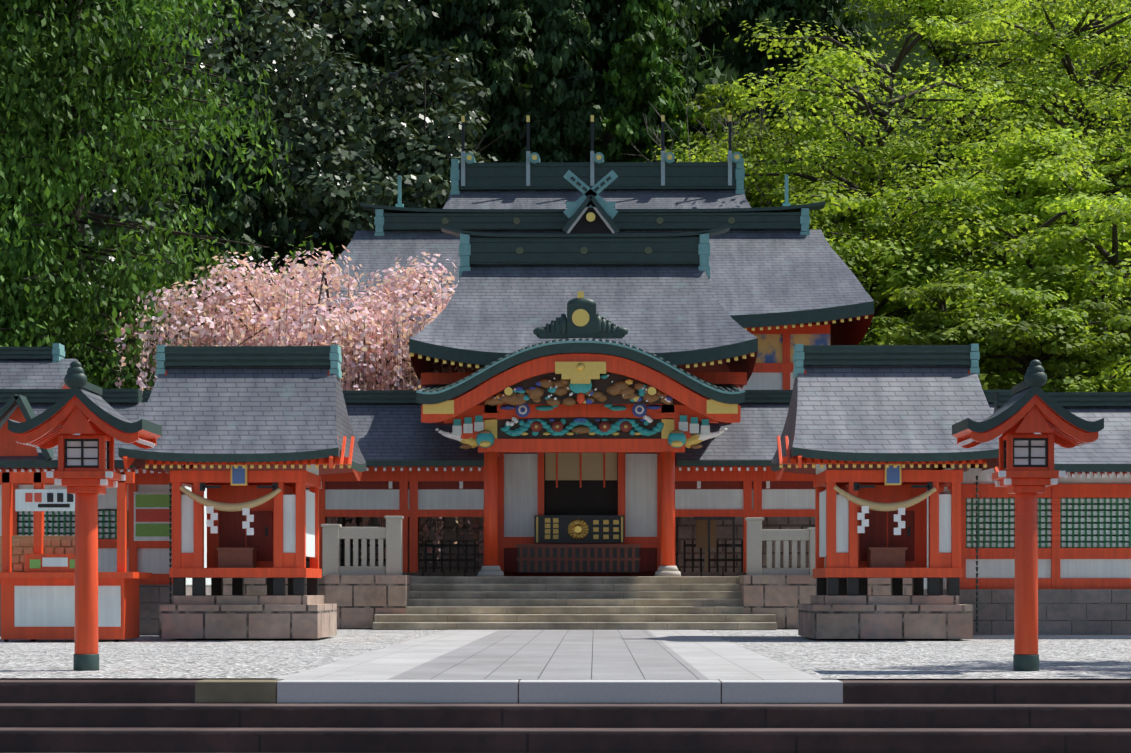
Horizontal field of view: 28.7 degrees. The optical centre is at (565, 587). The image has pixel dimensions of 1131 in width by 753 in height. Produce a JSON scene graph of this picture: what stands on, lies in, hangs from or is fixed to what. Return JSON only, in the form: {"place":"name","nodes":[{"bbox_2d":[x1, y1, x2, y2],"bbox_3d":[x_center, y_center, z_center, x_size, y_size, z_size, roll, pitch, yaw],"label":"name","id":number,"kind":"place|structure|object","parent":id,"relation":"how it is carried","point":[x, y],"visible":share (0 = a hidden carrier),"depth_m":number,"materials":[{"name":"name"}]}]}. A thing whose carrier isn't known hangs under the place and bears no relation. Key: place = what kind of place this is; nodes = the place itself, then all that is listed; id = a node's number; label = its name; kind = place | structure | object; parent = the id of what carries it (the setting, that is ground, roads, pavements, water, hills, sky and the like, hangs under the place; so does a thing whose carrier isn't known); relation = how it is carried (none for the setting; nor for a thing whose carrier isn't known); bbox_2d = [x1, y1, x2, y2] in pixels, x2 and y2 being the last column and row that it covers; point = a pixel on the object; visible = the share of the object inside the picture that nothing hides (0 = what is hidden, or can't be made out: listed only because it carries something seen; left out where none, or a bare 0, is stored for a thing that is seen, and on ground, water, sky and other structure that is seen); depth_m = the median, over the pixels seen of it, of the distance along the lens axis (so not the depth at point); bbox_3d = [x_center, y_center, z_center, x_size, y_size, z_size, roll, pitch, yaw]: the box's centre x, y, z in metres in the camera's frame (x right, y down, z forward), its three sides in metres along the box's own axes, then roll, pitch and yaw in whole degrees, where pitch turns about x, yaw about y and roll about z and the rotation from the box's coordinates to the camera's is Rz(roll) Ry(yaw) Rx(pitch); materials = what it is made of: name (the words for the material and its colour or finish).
{"place":"outdoors","nodes":[
{"label":"outdoors","id":0,"kind":"place"},
{"bbox_2d":[0,0,336,399],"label":"tree","id":1,"kind":"object","parent":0,"point":[21,114],"depth_m":57.52,"materials":[{"name":"green plant"}]},
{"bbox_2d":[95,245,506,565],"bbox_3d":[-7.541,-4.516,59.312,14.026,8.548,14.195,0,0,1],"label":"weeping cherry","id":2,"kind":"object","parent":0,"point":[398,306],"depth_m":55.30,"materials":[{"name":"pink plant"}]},
{"bbox_2d":[275,630,821,679],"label":"paved path","id":3,"kind":"structure","parent":0,"point":[573,655],"depth_m":26.78,"materials":[{"name":"grey stone"}]},
{"bbox_2d":[0,629,1130,679],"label":"courtyard gravel","id":4,"kind":"structure","parent":0,"point":[149,656],"depth_m":28.14,"materials":[{"name":"grey gravel"}]},
{"bbox_2d":[0,472,151,641],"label":"amulet stall","id":5,"kind":"object","parent":4,"relation":"on","point":[37,573],"visible":0.71,"depth_m":35.66,"materials":[{"name":"paint"}]},
{"bbox_2d":[8,361,161,670],"bbox_3d":[-5.086,-0.741,23.423,1.400,3.237,1.100,0,0,1],"label":"lantern","id":6,"kind":"object","parent":4,"relation":"on","point":[85,474],"visible":1,"depth_m":23.25,"materials":[{"name":"orange wood"}]},
{"bbox_2d":[0,343,210,634],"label":"corridor building","id":7,"kind":"structure","parent":4,"relation":"on","point":[32,384],"depth_m":40.76,"materials":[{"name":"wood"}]},
{"bbox_2d":[118,345,365,638],"bbox_3d":[-5.407,-1.684,38.432,3.820,5.049,4.519,0,0,1],"label":"small shrine","id":8,"kind":"object","parent":4,"relation":"on","point":[261,439],"visible":1,"depth_m":36.94,"materials":[{"name":"grey tile"}]},
{"bbox_2d":[223,575,911,628],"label":"stone base wall","id":9,"kind":"structure","parent":4,"relation":"on","point":[360,601],"depth_m":46.42,"materials":[{"name":"grey stone"}]},
{"bbox_2d":[143,390,483,571],"bbox_3d":[-5.910,-2.511,52.446,8.692,4.319,4.800,0,0,1],"label":"corridor","id":10,"kind":"object","parent":9,"relation":"on","point":[416,468],"visible":0.38,"depth_m":51.05,"materials":[{"name":"grey tile"}]},
{"bbox_2d":[306,517,825,575],"bbox_3d":[0.537,-1.453,54.736,16.881,2.823,4.450,0,0,1],"label":"lattice fence","id":11,"kind":"object","parent":9,"relation":"on","point":[695,557],"visible":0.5,"depth_m":55.89,"materials":[{"name":"brown wood"}]},
{"bbox_2d":[321,516,814,575],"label":"stone balustrades","id":12,"kind":"object","parent":9,"relation":"on","point":[391,532],"visible":0.79,"depth_m":46.77,"materials":[{"name":"stone"}]},
{"bbox_2d":[409,224,757,575],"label":"shrine main hall","id":13,"kind":"structure","parent":9,"relation":"on","point":[627,361],"depth_m":50.18,"materials":[{"name":"grey tile"}]},
{"bbox_2d":[675,390,1011,571],"bbox_3d":[6.538,-2.511,52.281,8.492,4.319,4.800,0,0,1],"label":"corridor","id":14,"kind":"object","parent":9,"relation":"on","point":[728,472],"visible":0.17,"depth_m":50.95,"materials":[{"name":"grey tile"}]},
{"bbox_2d":[373,576,776,629],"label":"stone steps","id":15,"kind":"structure","parent":4,"relation":"on","point":[574,602],"depth_m":46.71,"materials":[{"name":"beige stone"}]},
{"bbox_2d":[306,170,873,576],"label":"shrine building","id":16,"kind":"structure","parent":4,"relation":"on","point":[783,280],"depth_m":60.45,"materials":[{"name":"grey tile"}]},
{"bbox_2d":[443,115,750,208],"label":"shrine building roof","id":17,"kind":"structure","parent":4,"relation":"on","point":[666,182],"depth_m":73.61,"materials":[{"name":"grey metal"}]},
{"bbox_2d":[771,344,1001,638],"bbox_3d":[5.449,-1.684,38.288,3.826,5.049,4.519,0,0,1],"label":"small shrine","id":18,"kind":"object","parent":4,"relation":"on","point":[868,439],"visible":0.98,"depth_m":36.79,"materials":[{"name":"grey tile"}]},
{"bbox_2d":[924,392,1130,638],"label":"corridor","id":19,"kind":"object","parent":4,"relation":"on","point":[1084,548],"visible":0.73,"depth_m":38.95,"materials":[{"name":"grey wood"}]},
{"bbox_2d":[952,359,1103,670],"bbox_3d":[4.863,-0.741,23.291,1.400,3.237,1.100,0,0,1],"label":"lantern","id":20,"kind":"object","parent":4,"relation":"on","point":[1026,474],"visible":1,"depth_m":23.12,"materials":[{"name":"orange wood"}]},
{"bbox_2d":[7,0,1130,388],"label":"hillside terrain","id":21,"kind":"structure","parent":0,"point":[709,40],"depth_m":103.92,"materials":[{"name":"green plant"}]},
{"bbox_2d":[0,0,884,383],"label":"evergreen forest","id":22,"kind":"object","parent":21,"relation":"on","point":[498,72],"depth_m":88.50,"materials":[{"name":"green plant"}]},
{"bbox_2d":[626,38,948,234],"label":"bare tree branches","id":23,"kind":"object","parent":21,"relation":"on","point":[759,141],"visible":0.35,"depth_m":84.85,"materials":[{"name":"plant"}]},
{"bbox_2d":[646,0,1130,391],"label":"maple grove","id":24,"kind":"object","parent":21,"relation":"on","point":[977,312],"depth_m":75.31,"materials":[{"name":"green plant"}]},
{"label":"ground","id":25,"kind":"structure","parent":0,"visible":0},
{"bbox_2d":[0,678,1130,752],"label":"front steps","id":26,"kind":"structure","parent":25,"relation":"on","point":[865,716],"depth_m":20.10,"materials":[{"name":"grey stone"}]},
{"bbox_2d":[195,679,842,702],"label":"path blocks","id":27,"kind":"structure","parent":26,"relation":"on","point":[486,691],"depth_m":20.54,"materials":[{"name":"stone"}]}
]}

